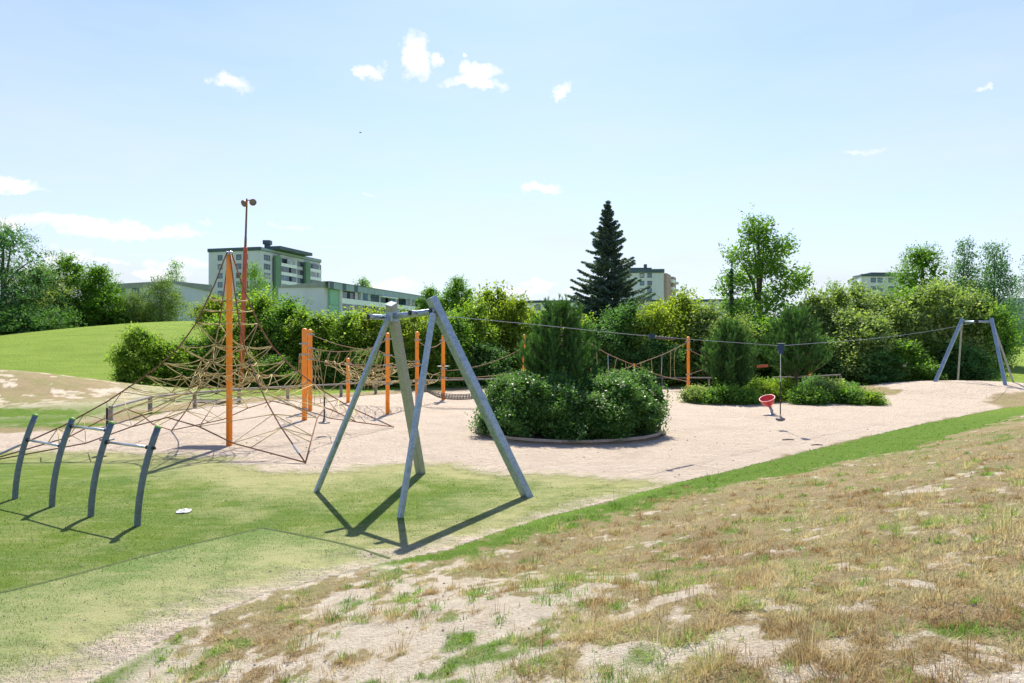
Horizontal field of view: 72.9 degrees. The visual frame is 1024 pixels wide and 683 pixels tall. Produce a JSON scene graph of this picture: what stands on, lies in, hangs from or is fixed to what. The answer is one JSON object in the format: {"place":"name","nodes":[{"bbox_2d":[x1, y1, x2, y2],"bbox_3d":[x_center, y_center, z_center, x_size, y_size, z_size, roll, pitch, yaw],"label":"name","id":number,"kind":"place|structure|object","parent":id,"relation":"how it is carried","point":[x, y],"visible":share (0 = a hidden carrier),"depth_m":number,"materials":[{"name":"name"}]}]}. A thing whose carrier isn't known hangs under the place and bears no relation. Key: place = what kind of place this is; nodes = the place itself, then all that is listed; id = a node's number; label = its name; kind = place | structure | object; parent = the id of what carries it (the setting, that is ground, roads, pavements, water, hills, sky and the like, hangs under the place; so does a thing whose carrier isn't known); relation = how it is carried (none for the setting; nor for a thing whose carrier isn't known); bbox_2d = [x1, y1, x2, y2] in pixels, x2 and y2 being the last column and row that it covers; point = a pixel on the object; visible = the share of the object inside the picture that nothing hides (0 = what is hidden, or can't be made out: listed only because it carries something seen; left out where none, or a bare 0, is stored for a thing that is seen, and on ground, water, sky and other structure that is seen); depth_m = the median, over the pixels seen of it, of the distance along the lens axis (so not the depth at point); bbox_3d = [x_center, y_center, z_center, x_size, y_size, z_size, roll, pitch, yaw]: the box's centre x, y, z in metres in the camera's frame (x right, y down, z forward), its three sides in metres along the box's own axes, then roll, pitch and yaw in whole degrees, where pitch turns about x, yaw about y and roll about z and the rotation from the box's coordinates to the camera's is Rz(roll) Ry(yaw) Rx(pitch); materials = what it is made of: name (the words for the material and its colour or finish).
{"place":"outdoors","nodes":[
{"label":"outdoors","id":0,"kind":"place"},
{"bbox_2d":[0,321,366,396],"bbox_3d":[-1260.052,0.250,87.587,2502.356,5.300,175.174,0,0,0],"label":"lawn","id":1,"kind":"structure","parent":0,"point":[79,352],"depth_m":57.42,"materials":[{"name":"green plant"}]},
{"bbox_2d":[0,218,79,334],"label":"grey green tree","id":2,"kind":"object","parent":1,"relation":"on","point":[5,290],"visible":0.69,"depth_m":77.73,"materials":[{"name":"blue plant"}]},
{"bbox_2d":[1,262,80,329],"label":"grey green tree","id":3,"kind":"object","parent":1,"relation":"on","point":[51,292],"visible":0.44,"depth_m":79.31,"materials":[{"name":"green plant"}]},
{"bbox_2d":[0,302,87,331],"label":"shrub","id":4,"kind":"object","parent":1,"relation":"on","point":[35,319],"visible":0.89,"depth_m":74.95,"materials":[{"name":"green plant"}]},
{"bbox_2d":[34,252,108,327],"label":"broadleaf tree","id":5,"kind":"object","parent":1,"relation":"on","point":[66,264],"visible":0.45,"depth_m":83.40,"materials":[{"name":"green plant"}]},
{"bbox_2d":[64,261,137,326],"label":"broadleaf tree","id":6,"kind":"object","parent":1,"relation":"on","point":[99,276],"visible":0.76,"depth_m":85.25,"materials":[{"name":"green plant"}]},
{"bbox_2d":[105,288,158,324],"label":"birch tree","id":7,"kind":"object","parent":1,"relation":"on","point":[132,300],"visible":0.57,"depth_m":87.24,"materials":[{"name":"green plant"}]},
{"bbox_2d":[102,321,173,385],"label":"hedge shrub","id":8,"kind":"object","parent":1,"relation":"on","point":[131,369],"visible":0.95,"depth_m":39.94,"materials":[{"name":"green plant"}]},
{"bbox_2d":[128,273,193,322],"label":"birch tree","id":9,"kind":"object","parent":1,"relation":"on","point":[166,306],"visible":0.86,"depth_m":87.20,"materials":[{"name":"green plant"}]},
{"bbox_2d":[144,339,201,386],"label":"hedge shrub","id":10,"kind":"object","parent":1,"relation":"on","point":[175,357],"visible":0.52,"depth_m":41.13,"materials":[{"name":"green plant"}]},
{"bbox_2d":[170,335,233,384],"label":"hedge shrub","id":11,"kind":"object","parent":1,"relation":"on","point":[186,372],"visible":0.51,"depth_m":42.41,"materials":[{"name":"green plant"}]},
{"bbox_2d":[185,292,235,335],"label":"shrub","id":12,"kind":"object","parent":1,"relation":"on","point":[211,305],"visible":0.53,"depth_m":61.43,"materials":[{"name":"green plant"}]},
{"bbox_2d":[191,309,265,380],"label":"hedge shrub","id":13,"kind":"object","parent":1,"relation":"on","point":[221,333],"visible":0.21,"depth_m":44.04,"materials":[{"name":"green plant"}]},
{"bbox_2d":[206,350,268,384],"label":"hedge shrub","id":14,"kind":"object","parent":1,"relation":"on","point":[256,358],"visible":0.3,"depth_m":42.81,"materials":[{"name":"green plant"}]},
{"bbox_2d":[238,198,256,387],"bbox_3d":[-15.352,-2.547,40.236,1.039,11.518,0.374,0,0,0],"label":"lamp mast","id":15,"kind":"object","parent":1,"relation":"on","point":[252,202],"visible":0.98,"depth_m":40.16,"materials":[{"name":"metal"}]},
{"bbox_2d":[225,285,285,359],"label":"hedge shrub","id":16,"kind":"object","parent":1,"relation":"on","point":[259,303],"visible":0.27,"depth_m":46.80,"materials":[{"name":"green plant"}]},
{"bbox_2d":[244,354,307,387],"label":"hedge shrub","id":17,"kind":"object","parent":1,"relation":"on","point":[282,369],"visible":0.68,"depth_m":41.93,"materials":[{"name":"green plant"}]},
{"bbox_2d":[256,293,316,371],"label":"hedge shrub","id":18,"kind":"object","parent":1,"relation":"on","point":[274,319],"visible":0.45,"depth_m":45.64,"materials":[{"name":"green plant"}]},
{"bbox_2d":[278,304,347,380],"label":"hedge shrub","id":19,"kind":"object","parent":1,"relation":"on","point":[303,317],"visible":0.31,"depth_m":45.05,"materials":[{"name":"green plant"}]},
{"bbox_2d":[290,341,351,383],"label":"hedge shrub","id":20,"kind":"object","parent":1,"relation":"on","point":[330,376],"visible":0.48,"depth_m":43.41,"materials":[{"name":"green plant"}]},
{"bbox_2d":[300,305,371,382],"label":"hedge shrub","id":21,"kind":"object","parent":1,"relation":"on","point":[345,327],"visible":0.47,"depth_m":44.83,"materials":[{"name":"green plant"}]},
{"bbox_2d":[0,448,666,682],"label":"artificial turf","id":22,"kind":"structure","parent":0,"point":[77,467],"depth_m":10.58,"materials":[{"name":"green plastic"}]},
{"bbox_2d":[12,414,160,526],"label":"exercise bars","id":23,"kind":"object","parent":22,"relation":"on","point":[150,447],"visible":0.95,"depth_m":11.69,"materials":[{"name":"grey metal"}]},
{"bbox_2d":[313,295,533,517],"bbox_3d":[-1.747,1.209,13.228,2.914,4.088,3.570,0,0,-45],"label":"zip line trestle","id":24,"kind":"object","parent":22,"relation":"on","point":[392,316],"visible":0.94,"depth_m":12.76,"materials":[{"name":"metal"}]},
{"bbox_2d":[0,380,1023,482],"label":"playground sand","id":25,"kind":"structure","parent":0,"point":[706,431],"depth_m":21.60,"materials":[{"name":"beige sand"}]},
{"bbox_2d":[0,251,393,462],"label":"climbing pyramid","id":26,"kind":"object","parent":25,"relation":"on","point":[229,277],"visible":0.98,"depth_m":19.22,"materials":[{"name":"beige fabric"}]},
{"bbox_2d":[299,328,309,419],"bbox_3d":[-7.660,1.355,25.600,0.391,3.690,0.223,0,0,0],"label":"orange post","id":27,"kind":"object","parent":25,"relation":"on","point":[304,343],"visible":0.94,"depth_m":25.52,"materials":[{"name":"paint"}]},
{"bbox_2d":[307,329,314,410],"bbox_3d":[-8.430,1.342,28.989,0.314,3.710,0.226,0,0,29],"label":"orange post","id":28,"kind":"object","parent":25,"relation":"on","point":[309,334],"visible":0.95,"depth_m":28.92,"materials":[{"name":"paint"}]},
{"bbox_2d":[307,335,385,391],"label":"rope bridge","id":29,"kind":"structure","parent":28,"relation":"attached to","point":[359,350],"depth_m":28.42,"materials":[{"name":"brown fabric"}]},
{"bbox_2d":[346,358,351,402],"bbox_3d":[-7.780,1.989,32.989,0.307,2.410,0.216,0,0,28],"label":"orange post","id":30,"kind":"object","parent":25,"relation":"on","point":[347,388],"visible":0.66,"depth_m":32.94,"materials":[{"name":"paint"}]},
{"bbox_2d":[325,360,415,386],"bbox_3d":[-6.099,1.392,30.407,3.651,1.212,5.420,0,0,0],"label":"climbing hammock","id":31,"kind":"object","parent":30,"relation":"hanging from","point":[372,372],"visible":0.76,"depth_m":30.33,"materials":[{"name":"beige fabric"}]},
{"bbox_2d":[478,427,662,444],"bbox_3d":[1.860,2.870,22.450,5.960,0.219,5.902,0,0,0],"label":"planter edging","id":32,"kind":"object","parent":25,"relation":"on","point":[583,442],"visible":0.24,"depth_m":19.71,"materials":[{"name":"grey concrete"}]},
{"bbox_2d":[476,428,665,442],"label":"planting soil","id":33,"kind":"structure","parent":32,"relation":"in","point":[538,436],"depth_m":20.59,"materials":[{"name":"brown soil"}]},
{"bbox_2d":[466,368,534,434],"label":"planter shrub","id":34,"kind":"object","parent":33,"relation":"on","point":[499,388],"visible":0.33,"depth_m":21.41,"materials":[{"name":"green plant"}]},
{"bbox_2d":[485,368,567,438],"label":"planter shrub","id":35,"kind":"object","parent":33,"relation":"on","point":[530,386],"visible":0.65,"depth_m":20.36,"materials":[{"name":"green plant"}]},
{"bbox_2d":[514,293,606,390],"bbox_3d":[1.544,0.687,22.744,3.100,4.632,2.922,0,0,0],"label":"shrub","id":36,"kind":"object","parent":33,"relation":"on","point":[549,351],"visible":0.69,"depth_m":22.33,"materials":[{"name":"green plant"}]},
{"bbox_2d":[531,380,594,439],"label":"planter shrub","id":37,"kind":"object","parent":33,"relation":"on","point":[559,411],"visible":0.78,"depth_m":20.09,"materials":[{"name":"green plant"}]},
{"bbox_2d":[549,387,638,442],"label":"planter shrub","id":38,"kind":"object","parent":33,"relation":"on","point":[593,397],"visible":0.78,"depth_m":19.87,"materials":[{"name":"green plant"}]},
{"bbox_2d":[572,368,634,433],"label":"planter shrub","id":39,"kind":"object","parent":33,"relation":"on","point":[590,382],"visible":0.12,"depth_m":21.43,"materials":[{"name":"green plant"}]},
{"bbox_2d":[590,370,667,436],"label":"planter shrub","id":40,"kind":"object","parent":33,"relation":"on","point":[628,390],"visible":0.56,"depth_m":20.52,"materials":[{"name":"green plant"}]},
{"bbox_2d":[615,363,672,434],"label":"planter shrub","id":41,"kind":"object","parent":33,"relation":"on","point":[645,379],"visible":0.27,"depth_m":21.44,"materials":[{"name":"green plant"}]},
{"bbox_2d":[675,382,708,402],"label":"shrub","id":42,"kind":"object","parent":25,"relation":"on","point":[691,394],"visible":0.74,"depth_m":32.71,"materials":[{"name":"green plant"}]},
{"bbox_2d":[694,377,739,404],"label":"shrub","id":43,"kind":"object","parent":25,"relation":"on","point":[714,395],"visible":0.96,"depth_m":31.93,"materials":[{"name":"green plant"}]},
{"bbox_2d":[695,318,759,388],"bbox_3d":[10.714,0.857,34.221,3.310,4.292,2.981,0,0,0],"label":"pine tree","id":44,"kind":"object","parent":25,"relation":"on","point":[731,362],"visible":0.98,"depth_m":33.76,"materials":[{"name":"green plant"}]},
{"bbox_2d":[726,382,765,404],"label":"shrub","id":45,"kind":"object","parent":25,"relation":"on","point":[747,396],"visible":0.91,"depth_m":31.88,"materials":[{"name":"green plant"}]},
{"bbox_2d":[743,377,790,401],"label":"shrub","id":46,"kind":"object","parent":25,"relation":"on","point":[771,388],"visible":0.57,"depth_m":33.16,"materials":[{"name":"green plant"}]},
{"bbox_2d":[752,302,832,387],"bbox_3d":[14.406,0.455,35.402,3.827,5.095,3.764,0,0,0],"label":"pine tree","id":47,"kind":"object","parent":25,"relation":"on","point":[792,361],"visible":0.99,"depth_m":34.77,"materials":[{"name":"green plant"}]},
{"bbox_2d":[783,382,837,404],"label":"shrub","id":48,"kind":"object","parent":25,"relation":"on","point":[801,394],"visible":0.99,"depth_m":31.91,"materials":[{"name":"green plant"}]},
{"bbox_2d":[826,382,870,404],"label":"shrub","id":49,"kind":"object","parent":25,"relation":"on","point":[847,395],"visible":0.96,"depth_m":31.96,"materials":[{"name":"green plant"}]},
{"bbox_2d":[933,318,1014,385],"bbox_3d":[25.685,0.676,38.486,3.557,3.964,2.953,0,0,45],"label":"zip line trestle","id":50,"kind":"object","parent":25,"relation":"on","point":[997,342],"visible":0.92,"depth_m":38.41,"materials":[{"name":"metal"}]},
{"bbox_2d":[0,345,1023,484],"bbox_3d":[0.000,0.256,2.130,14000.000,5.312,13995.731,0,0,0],"label":"ground","id":51,"kind":"structure","parent":0,"point":[53,401],"depth_m":31.65,"materials":[{"name":"beige sand"}]},
{"bbox_2d":[106,281,211,320],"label":"apartment block","id":52,"kind":"structure","parent":51,"relation":"on","point":[192,292],"depth_m":121.89,"materials":[{"name":"concrete"}]},
{"bbox_2d":[232,259,280,313],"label":"birch tree","id":53,"kind":"object","parent":51,"relation":"on","point":[252,273],"visible":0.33,"depth_m":119.53,"materials":[{"name":"green plant"}]},
{"bbox_2d":[207,240,321,315],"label":"apartment tower","id":54,"kind":"structure","parent":51,"relation":"on","point":[283,266],"depth_m":220.15,"materials":[{"name":"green concrete"}]},
{"bbox_2d":[108,378,496,421],"bbox_3d":[-6.974,2.671,35.081,5.461,1.057,26.082,0,0,42],"label":"rail fence","id":55,"kind":"object","parent":51,"relation":"on","point":[110,412],"visible":0.36,"depth_m":31.75,"materials":[{"name":"brown wood"}]},
{"bbox_2d":[278,281,424,324],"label":"apartment block","id":56,"kind":"structure","parent":51,"relation":"on","point":[335,296],"depth_m":154.99,"materials":[{"name":"concrete"}]},
{"bbox_2d":[339,302,392,355],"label":"hedge shrub","id":57,"kind":"object","parent":51,"relation":"on","point":[367,323],"visible":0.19,"depth_m":46.03,"materials":[{"name":"green plant"}]},
{"bbox_2d":[336,347,395,386],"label":"hedge shrub","id":58,"kind":"object","parent":51,"relation":"on","point":[361,360],"visible":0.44,"depth_m":42.83,"materials":[{"name":"green plant"}]},
{"bbox_2d":[383,345,440,385],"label":"hedge shrub","id":59,"kind":"object","parent":51,"relation":"on","point":[411,370],"visible":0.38,"depth_m":43.56,"materials":[{"name":"green plant"}]},
{"bbox_2d":[391,307,457,384],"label":"hedge shrub","id":60,"kind":"object","parent":51,"relation":"on","point":[412,329],"visible":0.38,"depth_m":43.87,"materials":[{"name":"green plant"}]},
{"bbox_2d":[413,308,478,386],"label":"hedge shrub","id":61,"kind":"object","parent":51,"relation":"on","point":[457,325],"visible":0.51,"depth_m":43.99,"materials":[{"name":"green plant"}]},
{"bbox_2d":[426,273,477,315],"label":"broadleaf tree","id":62,"kind":"object","parent":51,"relation":"on","point":[455,289],"visible":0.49,"depth_m":116.80,"materials":[{"name":"green plant"}]},
{"bbox_2d":[434,293,503,383],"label":"hedge shrub","id":63,"kind":"object","parent":51,"relation":"on","point":[476,314],"visible":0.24,"depth_m":46.34,"materials":[{"name":"green plant"}]},
{"bbox_2d":[459,342,516,385],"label":"hedge shrub","id":64,"kind":"object","parent":51,"relation":"on","point":[491,354],"visible":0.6,"depth_m":44.37,"materials":[{"name":"green plant"}]},
{"bbox_2d":[467,279,522,359],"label":"hedge shrub","id":65,"kind":"object","parent":51,"relation":"on","point":[493,300],"visible":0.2,"depth_m":49.37,"materials":[{"name":"green plant"}]},
{"bbox_2d":[486,290,542,374],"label":"hedge shrub","id":66,"kind":"object","parent":51,"relation":"on","point":[522,308],"visible":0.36,"depth_m":48.03,"materials":[{"name":"green plant"}]},
{"bbox_2d":[562,319,629,378],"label":"hedge shrub","id":67,"kind":"object","parent":51,"relation":"on","point":[607,342],"visible":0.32,"depth_m":44.53,"materials":[{"name":"green plant"}]},
{"bbox_2d":[566,200,670,381],"bbox_3d":[7.404,-3.770,54.485,11.127,14.557,10.119,0,0,23],"label":"spruce tree","id":68,"kind":"object","parent":51,"relation":"on","point":[615,285],"visible":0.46,"depth_m":53.33,"materials":[{"name":"green plant"}]},
{"bbox_2d":[593,297,661,374],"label":"hedge shrub","id":69,"kind":"object","parent":51,"relation":"on","point":[617,317],"visible":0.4,"depth_m":45.96,"materials":[{"name":"green plant"}]},
{"bbox_2d":[620,264,678,299],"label":"apartment tower","id":70,"kind":"structure","parent":51,"relation":"on","point":[661,282],"depth_m":260.68,"materials":[{"name":"grey concrete"}]},
{"bbox_2d":[626,334,686,387],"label":"hedge shrub","id":71,"kind":"object","parent":51,"relation":"on","point":[650,349],"visible":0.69,"depth_m":44.35,"materials":[{"name":"green plant"}]},
{"bbox_2d":[615,294,700,384],"bbox_3d":[9.506,-0.053,46.790,5.848,6.204,5.437,0,0,39],"label":"hedge shrub","id":72,"kind":"object","parent":51,"relation":"on","point":[666,326],"visible":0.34,"depth_m":46.20,"materials":[{"name":"green plant"}]},
{"bbox_2d":[650,283,710,382],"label":"hedge shrub","id":73,"kind":"object","parent":51,"relation":"on","point":[682,303],"visible":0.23,"depth_m":48.86,"materials":[{"name":"green plant"}]},
{"bbox_2d":[672,296,738,384],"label":"hedge shrub","id":74,"kind":"object","parent":51,"relation":"on","point":[709,314],"visible":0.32,"depth_m":47.23,"materials":[{"name":"green plant"}]},
{"bbox_2d":[695,311,766,382],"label":"hedge shrub","id":75,"kind":"object","parent":51,"relation":"on","point":[743,320],"visible":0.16,"depth_m":44.64,"materials":[{"name":"green plant"}]},
{"bbox_2d":[709,202,815,348],"bbox_3d":[17.502,-3.621,53.000,10.776,13.514,10.277,0,0,-38],"label":"maple tree","id":76,"kind":"object","parent":51,"relation":"on","point":[758,270],"visible":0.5,"depth_m":50.90,"materials":[{"name":"green plant"}]},
{"bbox_2d":[745,311,798,381],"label":"hedge shrub","id":77,"kind":"object","parent":51,"relation":"on","point":[764,323],"visible":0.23,"depth_m":44.96,"materials":[{"name":"green plant"}]},
{"bbox_2d":[790,285,842,373],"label":"hedge shrub","id":78,"kind":"object","parent":51,"relation":"on","point":[818,308],"visible":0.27,"depth_m":46.19,"materials":[{"name":"green plant"}]},
{"bbox_2d":[782,336,857,385],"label":"hedge shrub","id":79,"kind":"object","parent":51,"relation":"on","point":[826,370],"visible":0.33,"depth_m":43.03,"materials":[{"name":"green plant"}]},
{"bbox_2d":[813,277,882,383],"bbox_3d":[22.358,-0.659,47.064,5.892,7.501,6.394,0,0,33],"label":"hedge shrub","id":80,"kind":"object","parent":51,"relation":"on","point":[859,300],"visible":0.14,"depth_m":46.07,"materials":[{"name":"green plant"}]},
{"bbox_2d":[816,303,916,384],"bbox_3d":[22.024,0.221,43.417,6.140,5.374,5.709,0,0,-20],"label":"hedge shrub","id":81,"kind":"object","parent":51,"relation":"on","point":[857,328],"visible":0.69,"depth_m":42.47,"materials":[{"name":"green plant"}]},
{"bbox_2d":[837,349,909,383],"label":"hedge shrub","id":82,"kind":"object","parent":51,"relation":"on","point":[891,372],"visible":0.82,"depth_m":41.16,"materials":[{"name":"green plant"}]},
{"bbox_2d":[845,272,912,309],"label":"apartment tower","id":83,"kind":"structure","parent":51,"relation":"on","point":[871,279],"depth_m":230.30,"materials":[{"name":"grey concrete"}]},
{"bbox_2d":[861,284,941,384],"bbox_3d":[24.910,-0.385,45.930,5.935,6.868,5.974,0,0,-27],"label":"hedge shrub","id":84,"kind":"object","parent":51,"relation":"on","point":[898,313],"visible":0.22,"depth_m":44.54,"materials":[{"name":"green plant"}]},
{"bbox_2d":[874,338,947,383],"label":"hedge shrub","id":85,"kind":"object","parent":51,"relation":"on","point":[911,354],"visible":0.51,"depth_m":41.62,"materials":[{"name":"green plant"}]},
{"bbox_2d":[870,240,962,299],"bbox_3d":[35.289,-2.922,60.582,9.388,11.609,10.050,0,0,0],"label":"maple tree","id":86,"kind":"object","parent":51,"relation":"on","point":[920,257],"visible":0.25,"depth_m":59.52,"materials":[{"name":"green plant"}]},
{"bbox_2d":[882,284,955,380],"bbox_3d":[26.494,-0.439,46.786,5.078,7.000,6.535,0,0,-12],"label":"hedge shrub","id":87,"kind":"object","parent":51,"relation":"on","point":[906,298],"visible":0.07,"depth_m":45.60,"materials":[{"name":"green plant"}]},
{"bbox_2d":[892,276,978,380],"bbox_3d":[27.589,-0.720,46.027,5.892,7.614,6.394,0,0,3],"label":"hedge shrub","id":88,"kind":"object","parent":51,"relation":"on","point":[949,314],"visible":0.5,"depth_m":44.83,"materials":[{"name":"green plant"}]},
{"bbox_2d":[924,342,1000,380],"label":"hedge shrub","id":89,"kind":"object","parent":51,"relation":"on","point":[972,365],"visible":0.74,"depth_m":42.83,"materials":[{"name":"green plant"}]},
{"bbox_2d":[924,276,1014,380],"bbox_3d":[30.420,-0.736,47.032,5.981,7.639,6.433,0,0,41],"label":"hedge shrub","id":90,"kind":"object","parent":51,"relation":"on","point":[981,316],"visible":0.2,"depth_m":45.42,"materials":[{"name":"green plant"}]},
{"bbox_2d":[948,235,990,298],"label":"birch tree","id":91,"kind":"object","parent":51,"relation":"on","point":[959,279],"visible":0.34,"depth_m":65.74,"materials":[{"name":"green plant"}]},
{"bbox_2d":[961,288,1023,380],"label":"hedge shrub","id":92,"kind":"object","parent":51,"relation":"on","point":[1007,338],"visible":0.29,"depth_m":45.39,"materials":[{"name":"green plant"}]},
{"bbox_2d":[967,238,1023,365],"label":"birch tree","id":93,"kind":"object","parent":51,"relation":"on","point":[998,271],"visible":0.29,"depth_m":65.41,"materials":[{"name":"green plant"}]},
{"bbox_2d":[1003,255,1023,351],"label":"birch tree","id":94,"kind":"object","parent":51,"relation":"on","point":[1019,310],"visible":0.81,"depth_m":58.34,"materials":[{"name":"green plant"}]},
{"bbox_2d":[0,0,1023,321],"label":"sky","id":95,"kind":"structure","parent":0,"point":[496,136],"materials":[{"name":"blue"}]},
{"bbox_2d":[78,406,1023,682],"bbox_3d":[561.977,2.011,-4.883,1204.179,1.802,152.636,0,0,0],"label":"grass bank","id":96,"kind":"structure","parent":0,"point":[376,634],"depth_m":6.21,"materials":[{"name":"beige plant"}]},
{"bbox_2d":[3,425,1016,682],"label":"pebbles","id":97,"kind":"object","parent":96,"relation":"on","point":[495,543],"visible":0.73,"depth_m":6.98,"materials":[{"name":"stone"}]},
{"bbox_2d":[149,489,997,682],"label":"weed stalks","id":98,"kind":"object","parent":96,"relation":"on","point":[688,593],"visible":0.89,"depth_m":4.83,"materials":[{"name":"brown plant"}]},
{"bbox_2d":[156,450,1023,682],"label":"green tufts","id":99,"kind":"object","parent":96,"relation":"on","point":[574,576],"visible":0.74,"depth_m":6.04,"materials":[{"name":"green plant"}]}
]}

